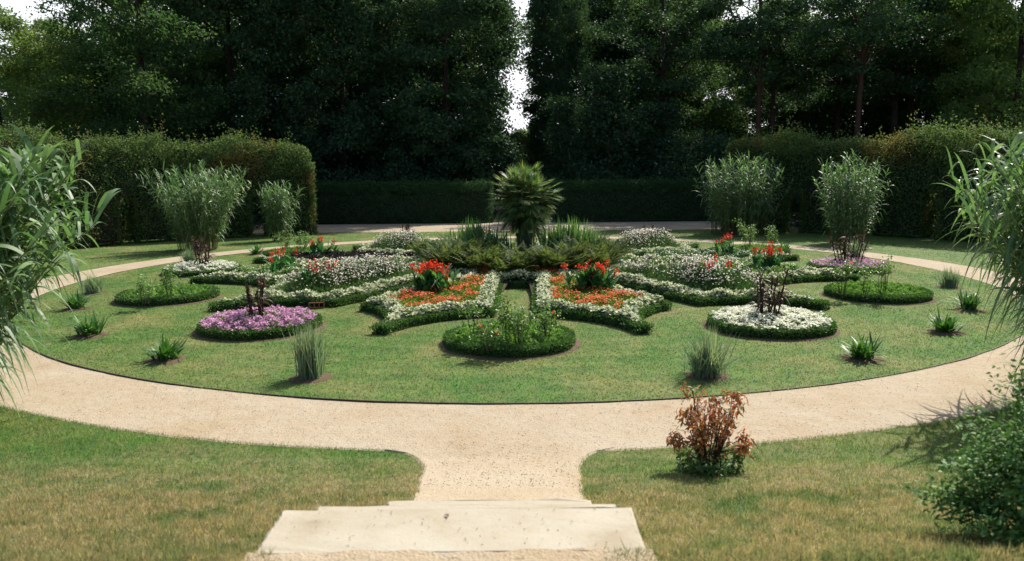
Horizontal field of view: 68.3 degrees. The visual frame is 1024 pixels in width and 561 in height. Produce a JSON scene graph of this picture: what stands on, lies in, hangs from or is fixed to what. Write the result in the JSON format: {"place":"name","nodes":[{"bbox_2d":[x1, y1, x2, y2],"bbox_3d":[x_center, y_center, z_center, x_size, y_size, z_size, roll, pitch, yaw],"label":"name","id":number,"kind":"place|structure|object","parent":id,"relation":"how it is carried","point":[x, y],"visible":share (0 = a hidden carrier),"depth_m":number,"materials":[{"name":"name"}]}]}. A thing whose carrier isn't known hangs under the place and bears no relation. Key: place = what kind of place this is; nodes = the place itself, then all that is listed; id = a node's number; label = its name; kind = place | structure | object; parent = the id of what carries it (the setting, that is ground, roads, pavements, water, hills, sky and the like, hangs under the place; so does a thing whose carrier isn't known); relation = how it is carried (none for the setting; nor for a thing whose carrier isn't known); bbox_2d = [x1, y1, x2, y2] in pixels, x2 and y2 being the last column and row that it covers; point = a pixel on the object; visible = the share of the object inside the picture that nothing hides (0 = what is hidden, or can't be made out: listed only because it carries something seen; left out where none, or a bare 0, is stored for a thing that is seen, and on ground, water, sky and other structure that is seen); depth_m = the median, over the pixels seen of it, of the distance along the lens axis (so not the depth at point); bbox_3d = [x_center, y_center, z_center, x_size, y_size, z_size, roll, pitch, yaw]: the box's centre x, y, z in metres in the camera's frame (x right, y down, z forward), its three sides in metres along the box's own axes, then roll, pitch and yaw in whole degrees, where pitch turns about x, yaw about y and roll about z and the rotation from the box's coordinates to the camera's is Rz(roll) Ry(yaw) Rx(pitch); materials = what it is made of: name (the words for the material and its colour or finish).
{"place":"outdoors","nodes":[
{"label":"outdoors","id":0,"kind":"place"},
{"bbox_2d":[278,317,339,383],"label":"ornamental grass","id":1,"kind":"object","parent":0,"point":[310,353],"depth_m":10.96,"materials":[{"name":"plant"}]},
{"bbox_2d":[385,447,614,500],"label":"gravel path","id":2,"kind":"structure","parent":0,"point":[434,460],"depth_m":7.34,"materials":[{"name":"beige gravel"}]},
{"bbox_2d":[0,0,1021,165],"label":"sky","id":3,"kind":"structure","parent":0,"point":[18,5],"materials":[{"name":"white"}]},
{"bbox_2d":[0,195,1023,560],"bbox_3d":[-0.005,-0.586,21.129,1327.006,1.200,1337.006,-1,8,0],"label":"ground","id":4,"kind":"structure","parent":0,"point":[90,259],"depth_m":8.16,"materials":[{"name":"green plant"}]},
{"bbox_2d":[0,4,113,152],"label":"light tree","id":5,"kind":"object","parent":4,"relation":"on","point":[28,63],"visible":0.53,"depth_m":42.70,"materials":[{"name":"green plant"}]},
{"bbox_2d":[0,124,121,418],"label":"giant reed","id":6,"kind":"object","parent":4,"relation":"on","point":[21,207],"visible":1,"depth_m":9.03,"materials":[{"name":"plant"}]},
{"bbox_2d":[0,14,123,141],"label":"light tree","id":7,"kind":"object","parent":4,"relation":"on","point":[37,22],"visible":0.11,"depth_m":55.07,"materials":[{"name":"green plant"}]},
{"bbox_2d":[0,109,174,248],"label":"clipped hedge","id":8,"kind":"object","parent":4,"relation":"on","point":[110,167],"visible":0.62,"depth_m":32.98,"materials":[{"name":"green plant"}]},
{"bbox_2d":[1,0,196,217],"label":"leafy tree","id":9,"kind":"object","parent":4,"relation":"on","point":[72,19],"visible":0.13,"depth_m":50.02,"materials":[{"name":"green plant"}]},
{"bbox_2d":[16,0,240,210],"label":"leafy tree","id":10,"kind":"object","parent":4,"relation":"on","point":[140,29],"visible":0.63,"depth_m":42.29,"materials":[{"name":"green plant"}]},
{"bbox_2d":[135,158,251,250],"bbox_3d":[-12.612,-3.049,30.491,4.298,3.766,4.216,-1,8,0],"label":"giant reed","id":11,"kind":"object","parent":4,"relation":"on","point":[196,217],"visible":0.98,"depth_m":30.27,"materials":[{"name":"plant"}]},
{"bbox_2d":[156,1,290,147],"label":"avenue tree","id":12,"kind":"object","parent":4,"relation":"on","point":[243,59],"visible":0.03,"depth_m":57.90,"materials":[{"name":"green plant"}]},
{"bbox_2d":[132,0,327,169],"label":"avenue tree","id":13,"kind":"object","parent":4,"relation":"on","point":[256,90],"visible":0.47,"depth_m":47.51,"materials":[{"name":"green plant"}]},
{"bbox_2d":[161,122,318,240],"bbox_3d":[-13.251,-4.864,36.905,7.419,5.639,2.336,-5,9,-27],"label":"clipped hedge","id":14,"kind":"object","parent":4,"relation":"on","point":[267,165],"visible":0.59,"depth_m":36.79,"materials":[{"name":"green plant"}]},
{"bbox_2d":[256,180,306,241],"bbox_3d":[-10.573,-3.202,34.449,2.255,2.810,1.825,-1,8,0],"label":"giant reed","id":15,"kind":"object","parent":4,"relation":"on","point":[282,219],"visible":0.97,"depth_m":34.30,"materials":[{"name":"plant"}]},
{"bbox_2d":[251,0,422,195],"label":"avenue tree","id":16,"kind":"object","parent":4,"relation":"on","point":[351,123],"visible":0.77,"depth_m":48.89,"materials":[{"name":"green plant"}]},
{"bbox_2d":[283,0,404,177],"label":"avenue tree","id":17,"kind":"object","parent":4,"relation":"on","point":[336,106],"visible":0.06,"depth_m":59.38,"materials":[{"name":"green plant"}]},
{"bbox_2d":[309,177,494,223],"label":"hedge","id":18,"kind":"object","parent":4,"relation":"on","point":[381,202],"visible":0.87,"depth_m":45.93,"materials":[{"name":"green plant"}]},
{"bbox_2d":[365,0,532,200],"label":"avenue tree","id":19,"kind":"object","parent":4,"relation":"on","point":[476,92],"visible":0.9,"depth_m":49.57,"materials":[{"name":"green plant"}]},
{"bbox_2d":[241,547,656,560],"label":"path","id":20,"kind":"structure","parent":4,"relation":"on","point":[530,554],"depth_m":3.55,"materials":[{"name":"beige stone"}]},
{"bbox_2d":[256,499,645,554],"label":"stone steps","id":21,"kind":"structure","parent":4,"relation":"on","point":[600,526],"depth_m":3.84,"materials":[{"name":"beige stone"}]},
{"bbox_2d":[387,0,522,195],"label":"avenue tree","id":22,"kind":"object","parent":4,"relation":"on","point":[436,77],"visible":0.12,"depth_m":59.20,"materials":[{"name":"green plant"}]},
{"bbox_2d":[415,130,525,214],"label":"woodland shrub","id":23,"kind":"object","parent":4,"relation":"on","point":[456,141],"visible":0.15,"depth_m":55.99,"materials":[{"name":"green plant"}]},
{"bbox_2d":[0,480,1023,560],"bbox_3d":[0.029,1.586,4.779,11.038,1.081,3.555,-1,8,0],"label":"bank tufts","id":24,"kind":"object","parent":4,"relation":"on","point":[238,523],"visible":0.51,"depth_m":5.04,"materials":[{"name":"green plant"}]},
{"bbox_2d":[12,238,1023,404],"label":"lawn edging","id":25,"kind":"object","parent":4,"relation":"on","point":[351,400],"visible":0.36,"depth_m":10.24,"materials":[{"name":"metal"}]},
{"bbox_2d":[499,131,539,202],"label":"light tree","id":26,"kind":"object","parent":4,"relation":"on","point":[523,140],"visible":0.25,"depth_m":58.75,"materials":[{"name":"green plant"}]},
{"bbox_2d":[523,0,593,202],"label":"avenue tree","id":27,"kind":"object","parent":4,"relation":"on","point":[549,33],"visible":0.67,"depth_m":57.48,"materials":[{"name":"green plant"}]},
{"bbox_2d":[535,90,599,208],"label":"young tree","id":28,"kind":"object","parent":4,"relation":"on","point":[563,134],"visible":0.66,"depth_m":51.60,"materials":[{"name":"green plant"}]},
{"bbox_2d":[511,0,665,196],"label":"avenue tree","id":29,"kind":"object","parent":4,"relation":"on","point":[597,9],"visible":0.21,"depth_m":64.45,"materials":[{"name":"green plant"}]},
{"bbox_2d":[552,58,659,192],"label":"young tree","id":30,"kind":"object","parent":4,"relation":"on","point":[607,115],"visible":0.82,"depth_m":49.77,"materials":[{"name":"green plant"}]},
{"bbox_2d":[549,174,720,221],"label":"hedge","id":31,"kind":"object","parent":4,"relation":"on","point":[634,200],"visible":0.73,"depth_m":45.94,"materials":[{"name":"green plant"}]},
{"bbox_2d":[573,0,727,192],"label":"woodland tree","id":32,"kind":"object","parent":4,"relation":"on","point":[682,84],"visible":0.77,"depth_m":53.70,"materials":[{"name":"green plant"}]},
{"bbox_2d":[621,98,701,192],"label":"young tree","id":33,"kind":"object","parent":4,"relation":"on","point":[665,115],"visible":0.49,"depth_m":51.07,"materials":[{"name":"green plant"}]},
{"bbox_2d":[590,5,736,136],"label":"avenue tree","id":34,"kind":"object","parent":4,"relation":"on","point":[690,97],"visible":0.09,"depth_m":65.68,"materials":[{"name":"green plant"}]},
{"bbox_2d":[610,0,740,190],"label":"leafy tree","id":35,"kind":"object","parent":4,"relation":"on","point":[704,117],"visible":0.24,"depth_m":58.91,"materials":[{"name":"green plant"}]},
{"bbox_2d":[638,124,747,219],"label":"woodland shrub","id":36,"kind":"object","parent":4,"relation":"on","point":[716,148],"visible":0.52,"depth_m":48.57,"materials":[{"name":"green plant"}]},
{"bbox_2d":[666,381,755,477],"bbox_3d":[1.923,1.523,7.328,0.845,0.989,0.784,4,9,28],"label":"reddish shrub","id":37,"kind":"object","parent":4,"relation":"on","point":[701,446],"visible":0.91,"depth_m":7.30,"materials":[{"name":"brown plant"}]},
{"bbox_2d":[694,150,793,236],"bbox_3d":[10.919,-4.176,35.685,4.160,4.053,4.571,-6,10,-36],"label":"giant reed","id":38,"kind":"object","parent":4,"relation":"on","point":[747,198],"visible":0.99,"depth_m":35.18,"materials":[{"name":"plant"}]},
{"bbox_2d":[679,0,845,142],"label":"woodland tree","id":39,"kind":"object","parent":4,"relation":"on","point":[718,7],"visible":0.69,"depth_m":48.50,"materials":[{"name":"green plant"}]},
{"bbox_2d":[687,0,861,138],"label":"woodland tree","id":40,"kind":"object","parent":4,"relation":"on","point":[773,101],"visible":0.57,"depth_m":50.05,"materials":[{"name":"green plant"}]},
{"bbox_2d":[705,0,865,146],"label":"leafy tree","id":41,"kind":"object","parent":4,"relation":"on","point":[764,120],"visible":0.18,"depth_m":63.35,"materials":[{"name":"green plant"}]},
{"bbox_2d":[762,111,850,207],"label":"woodland shrub","id":42,"kind":"object","parent":4,"relation":"on","point":[814,127],"visible":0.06,"depth_m":61.16,"materials":[{"name":"green plant"}]},
{"bbox_2d":[755,0,928,143],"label":"woodland tree","id":43,"kind":"object","parent":4,"relation":"on","point":[827,98],"visible":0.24,"depth_m":54.78,"materials":[{"name":"green plant"}]},
{"bbox_2d":[776,22,922,199],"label":"avenue tree","id":44,"kind":"object","parent":4,"relation":"on","point":[786,88],"visible":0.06,"depth_m":64.24,"materials":[{"name":"green plant"}]},
{"bbox_2d":[812,148,898,244],"bbox_3d":[13.838,-3.455,30.974,3.380,3.865,3.332,-1,8,0],"label":"giant reed","id":45,"kind":"object","parent":4,"relation":"on","point":[843,209],"visible":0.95,"depth_m":30.65,"materials":[{"name":"plant"}]},
{"bbox_2d":[748,0,963,144],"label":"woodland tree","id":46,"kind":"object","parent":4,"relation":"on","point":[863,35],"visible":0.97,"depth_m":44.56,"materials":[{"name":"green plant"}]},
{"bbox_2d":[719,105,1023,244],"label":"clipped hedge","id":47,"kind":"object","parent":4,"relation":"on","point":[916,167],"visible":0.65,"depth_m":33.80,"materials":[{"name":"green plant"}]},
{"bbox_2d":[813,0,952,147],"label":"leafy tree","id":48,"kind":"object","parent":4,"relation":"on","point":[851,122],"visible":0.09,"depth_m":60.15,"materials":[{"name":"green plant"}]},
{"bbox_2d":[803,0,1003,147],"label":"woodland tree","id":49,"kind":"object","parent":4,"relation":"on","point":[915,84],"visible":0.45,"depth_m":49.03,"materials":[{"name":"green plant"}]},
{"bbox_2d":[838,0,1019,141],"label":"woodland tree","id":50,"kind":"object","parent":4,"relation":"on","point":[911,108],"visible":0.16,"depth_m":51.62,"materials":[{"name":"green plant"}]},
{"bbox_2d":[850,6,1023,205],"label":"avenue tree","id":51,"kind":"object","parent":4,"relation":"on","point":[888,128],"visible":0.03,"depth_m":58.50,"materials":[{"name":"green plant"}]},
{"bbox_2d":[903,339,1023,552],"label":"evergreen shrub","id":52,"kind":"object","parent":4,"relation":"on","point":[1003,470],"visible":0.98,"depth_m":4.37,"materials":[{"name":"green plant"}]},
{"bbox_2d":[908,0,1023,149],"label":"light tree","id":53,"kind":"object","parent":4,"relation":"on","point":[998,7],"visible":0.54,"depth_m":44.08,"materials":[{"name":"green plant"}]},
{"bbox_2d":[908,0,1023,145],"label":"leafy tree","id":54,"kind":"object","parent":4,"relation":"on","point":[1008,50],"visible":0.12,"depth_m":48.94,"materials":[{"name":"green plant"}]},
{"bbox_2d":[929,130,1023,398],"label":"giant reed","id":55,"kind":"object","parent":4,"relation":"on","point":[1010,202],"visible":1,"depth_m":9.51,"materials":[{"name":"plant"}]},
{"bbox_2d":[0,236,1023,450],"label":"ring path","id":56,"kind":"structure","parent":0,"point":[404,426],"depth_m":9.54,"materials":[{"name":"beige gravel"}]},
{"bbox_2d":[1,228,1023,421],"bbox_3d":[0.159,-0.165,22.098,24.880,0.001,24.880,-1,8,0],"label":"lawn","id":57,"kind":"structure","parent":0,"point":[351,384],"depth_m":12.49,"materials":[{"name":"green plant"}]},
{"bbox_2d":[55,290,96,311],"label":"strap leaved plant","id":58,"kind":"object","parent":57,"relation":"on","point":[77,302],"visible":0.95,"depth_m":16.92,"materials":[{"name":"green plant"}]},
{"bbox_2d":[65,311,111,339],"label":"strap leaved plant","id":59,"kind":"object","parent":57,"relation":"on","point":[85,329],"visible":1,"depth_m":14.08,"materials":[{"name":"green plant"}]},
{"bbox_2d":[134,331,189,364],"bbox_3d":[-5.585,1.045,12.246,0.830,0.507,0.823,4,9,31],"label":"strap leaved plant","id":60,"kind":"object","parent":57,"relation":"on","point":[167,353],"visible":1,"depth_m":12.17,"materials":[{"name":"green plant"}]},
{"bbox_2d":[111,282,222,307],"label":"round flower bed","id":61,"kind":"object","parent":57,"relation":"on","point":[187,293],"visible":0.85,"depth_m":17.72,"materials":[{"name":"green plant"}]},
{"bbox_2d":[159,259,241,277],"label":"round flower bed","id":62,"kind":"object","parent":57,"relation":"on","point":[187,269],"visible":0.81,"depth_m":22.72,"materials":[{"name":"white plant"}]},
{"bbox_2d":[192,304,325,342],"bbox_3d":[-4.892,0.770,14.679,2.580,0.452,2.580,-1,8,0],"label":"round flower bed","id":63,"kind":"object","parent":57,"relation":"on","point":[231,326],"visible":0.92,"depth_m":14.05,"materials":[{"name":"purple plant"}]},
{"bbox_2d":[240,275,274,321],"bbox_3d":[-4.853,0.362,14.554,0.783,1.041,0.525,2,8,15],"label":"dark canna","id":64,"kind":"object","parent":63,"relation":"on","point":[249,297],"visible":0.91,"depth_m":14.51,"materials":[{"name":"plant"}]},
{"bbox_2d":[186,255,432,287],"bbox_3d":[-5.463,-0.288,21.404,7.148,0.742,3.142,-1,8,-5],"label":"star flower bed","id":65,"kind":"object","parent":57,"relation":"on","point":[249,275],"visible":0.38,"depth_m":20.77,"materials":[{"name":"plant"}]},
{"bbox_2d":[264,244,298,272],"bbox_3d":[-6.518,-0.522,21.248,0.933,0.954,1.597,-1,8,0],"label":"canna","id":66,"kind":"object","parent":65,"relation":"on","point":[285,259],"visible":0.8,"depth_m":21.17,"materials":[{"name":"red plant"}]},
{"bbox_2d":[251,249,416,263],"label":"star flower bed","id":67,"kind":"object","parent":57,"relation":"on","point":[306,256],"visible":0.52,"depth_m":24.12,"materials":[{"name":"white plant"}]},
{"bbox_2d":[207,251,463,311],"bbox_3d":[-4.174,-0.164,19.010,3.172,1.008,7.108,6,10,38],"label":"star flower bed","id":68,"kind":"object","parent":57,"relation":"on","point":[353,283],"visible":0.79,"depth_m":17.89,"materials":[{"name":"white plant"}]},
{"bbox_2d":[352,229,433,252],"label":"star flower bed","id":69,"kind":"object","parent":57,"relation":"on","point":[393,244],"visible":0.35,"depth_m":27.06,"materials":[{"name":"white plant"}]},
{"bbox_2d":[358,264,520,335],"bbox_3d":[-1.609,0.269,17.343,3.163,0.569,7.127,1,8,9],"label":"star flower bed","id":70,"kind":"object","parent":57,"relation":"on","point":[404,308],"visible":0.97,"depth_m":16.15,"materials":[{"name":"white plant"}]},
{"bbox_2d":[409,259,459,291],"bbox_3d":[-1.825,-0.015,17.504,1.106,0.929,0.974,4,9,30],"label":"canna","id":71,"kind":"object","parent":70,"relation":"on","point":[428,276],"visible":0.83,"depth_m":17.42,"materials":[{"name":"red plant"}]},
{"bbox_2d":[439,319,580,360],"bbox_3d":[-0.037,0.939,13.220,2.580,0.423,2.580,-1,8,0],"label":"round flower bed","id":72,"kind":"object","parent":57,"relation":"on","point":[536,344],"visible":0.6,"depth_m":12.50,"materials":[{"name":"green plant"}]},
{"bbox_2d":[464,317,506,350],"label":"rose bush","id":73,"kind":"object","parent":72,"relation":"on","point":[489,336],"visible":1,"depth_m":12.07,"materials":[{"name":"green plant"}]},
{"bbox_2d":[488,290,520,341],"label":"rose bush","id":74,"kind":"object","parent":72,"relation":"on","point":[501,316],"visible":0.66,"depth_m":12.61,"materials":[{"name":"green plant"}]},
{"bbox_2d":[498,302,542,345],"bbox_3d":[0.146,0.692,12.341,0.758,0.783,0.599,-6,10,-36],"label":"rose bush","id":75,"kind":"object","parent":72,"relation":"on","point":[523,328],"visible":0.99,"depth_m":12.30,"materials":[{"name":"green plant"}]},
{"bbox_2d":[529,299,564,336],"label":"rose bush","id":76,"kind":"object","parent":72,"relation":"on","point":[545,322],"visible":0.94,"depth_m":12.79,"materials":[{"name":"green plant"}]},
{"bbox_2d":[512,266,673,334],"bbox_3d":[1.444,0.269,17.144,3.160,0.571,7.133,-4,9,-21],"label":"star flower bed","id":77,"kind":"object","parent":57,"relation":"on","point":[619,306],"visible":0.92,"depth_m":15.94,"materials":[{"name":"plant"}]},
{"bbox_2d":[561,257,619,290],"bbox_3d":[1.821,-0.067,17.538,1.265,0.961,0.978,4,9,27],"label":"canna","id":78,"kind":"object","parent":77,"relation":"on","point":[590,276],"visible":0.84,"depth_m":17.40,"materials":[{"name":"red plant"}]},
{"bbox_2d":[612,227,699,252],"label":"star flower bed","id":79,"kind":"object","parent":57,"relation":"on","point":[648,240],"visible":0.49,"depth_m":26.80,"materials":[{"name":"plant"}]},
{"bbox_2d":[577,250,830,309],"bbox_3d":[4.177,-0.153,18.453,7.114,1.016,3.200,6,10,37],"label":"star flower bed","id":80,"kind":"object","parent":57,"relation":"on","point":[684,285],"visible":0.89,"depth_m":17.61,"materials":[{"name":"plant"}]},
{"bbox_2d":[621,246,799,261],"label":"star flower bed","id":81,"kind":"object","parent":57,"relation":"on","point":[739,254],"visible":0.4,"depth_m":23.72,"materials":[{"name":"plant"}]},
{"bbox_2d":[612,255,861,286],"bbox_3d":[5.884,-0.312,21.014,7.110,0.783,3.146,1,8,8],"label":"star flower bed","id":82,"kind":"object","parent":57,"relation":"on","point":[799,274],"visible":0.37,"depth_m":20.24,"materials":[{"name":"plant"}]},
{"bbox_2d":[750,241,782,267],"bbox_3d":[6.976,-0.620,20.843,1.019,1.026,1.141,-1,8,0],"label":"canna","id":83,"kind":"object","parent":82,"relation":"on","point":[769,258],"visible":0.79,"depth_m":20.54,"materials":[{"name":"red plant"}]},
{"bbox_2d":[703,304,839,341],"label":"round flower bed","id":84,"kind":"object","parent":57,"relation":"on","point":[800,324],"visible":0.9,"depth_m":13.72,"materials":[{"name":"white plant"}]},
{"bbox_2d":[747,269,790,318],"bbox_3d":[4.862,0.283,14.293,0.848,1.093,0.601,-1,8,0],"label":"dark canna","id":85,"kind":"object","parent":84,"relation":"on","point":[761,291],"visible":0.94,"depth_m":14.21,"materials":[{"name":"plant"}]},
{"bbox_2d":[806,256,893,274],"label":"round flower bed","id":86,"kind":"object","parent":57,"relation":"on","point":[821,263],"visible":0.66,"depth_m":22.20,"materials":[{"name":"plant"}]},
{"bbox_2d":[827,229,872,266],"bbox_3d":[10.054,-0.927,22.523,1.305,1.236,0.744,-1,8,0],"label":"dark canna","id":87,"kind":"object","parent":86,"relation":"on","point":[845,253],"visible":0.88,"depth_m":22.50,"materials":[{"name":"plant"}]},
{"bbox_2d":[838,331,888,363],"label":"strap leaved plant","id":88,"kind":"object","parent":57,"relation":"on","point":[863,353],"visible":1,"depth_m":11.83,"materials":[{"name":"green plant"}]},
{"bbox_2d":[820,279,936,304],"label":"round flower bed","id":89,"kind":"object","parent":57,"relation":"on","point":[898,293],"visible":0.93,"depth_m":17.19,"materials":[{"name":"plant"}]},
{"bbox_2d":[925,305,971,335],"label":"strap leaved plant","id":90,"kind":"object","parent":57,"relation":"on","point":[947,327],"visible":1,"depth_m":13.73,"materials":[{"name":"green plant"}]},
{"bbox_2d":[938,288,988,312],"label":"strap leaved plant","id":91,"kind":"object","parent":57,"relation":"on","point":[967,303],"visible":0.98,"depth_m":15.89,"materials":[{"name":"green plant"}]},
{"bbox_3d":[0.275,-0.563,22.900,5.700,0.200,5.700,-1,8,0],"label":"fern mound","id":92,"kind":"object","parent":57,"relation":"on","visible":0},
{"bbox_2d":[422,238,480,268],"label":"fern","id":93,"kind":"object","parent":92,"relation":"on","point":[447,251],"visible":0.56,"depth_m":20.93,"materials":[{"name":"green plant"}]},
{"bbox_2d":[451,216,499,243],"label":"sword leaf plant","id":94,"kind":"object","parent":92,"relation":"on","point":[479,229],"visible":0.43,"depth_m":23.74,"materials":[{"name":"green plant"}]},
{"bbox_2d":[515,233,532,251],"bbox_3d":[0.410,-1.240,24.493,0.600,0.580,0.600,-1,8,0],"label":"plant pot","id":95,"kind":"object","parent":92,"relation":"on","point":[527,243],"visible":0.63,"depth_m":24.27,"materials":[{"name":"black ceramic"}]},
{"bbox_2d":[486,159,563,246],"bbox_3d":[0.309,-2.412,24.356,2.657,3.061,2.653,6,10,38],"label":"fan palm","id":96,"kind":"object","parent":95,"relation":"in","point":[524,214],"visible":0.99,"depth_m":23.90,"materials":[{"name":"green plant"}]},
{"bbox_2d":[520,244,574,268],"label":"fern","id":97,"kind":"object","parent":92,"relation":"on","point":[540,250],"visible":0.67,"depth_m":20.10,"materials":[{"name":"green plant"}]},
{"bbox_2d":[548,216,591,243],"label":"sword leaf plant","id":98,"kind":"object","parent":92,"relation":"on","point":[575,232],"visible":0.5,"depth_m":23.41,"materials":[{"name":"green plant"}]},
{"bbox_2d":[123,219,935,234],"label":"path","id":99,"kind":"structure","parent":0,"point":[679,225],"depth_m":42.30,"materials":[{"name":"beige gravel"}]},
{"bbox_2d":[667,324,746,381],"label":"ornamental grass","id":100,"kind":"object","parent":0,"point":[706,363],"depth_m":10.89,"materials":[{"name":"plant"}]},
{"bbox_2d":[931,266,965,288],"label":"ornamental grass","id":101,"kind":"object","parent":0,"point":[951,279],"depth_m":18.99,"materials":[{"name":"plant"}]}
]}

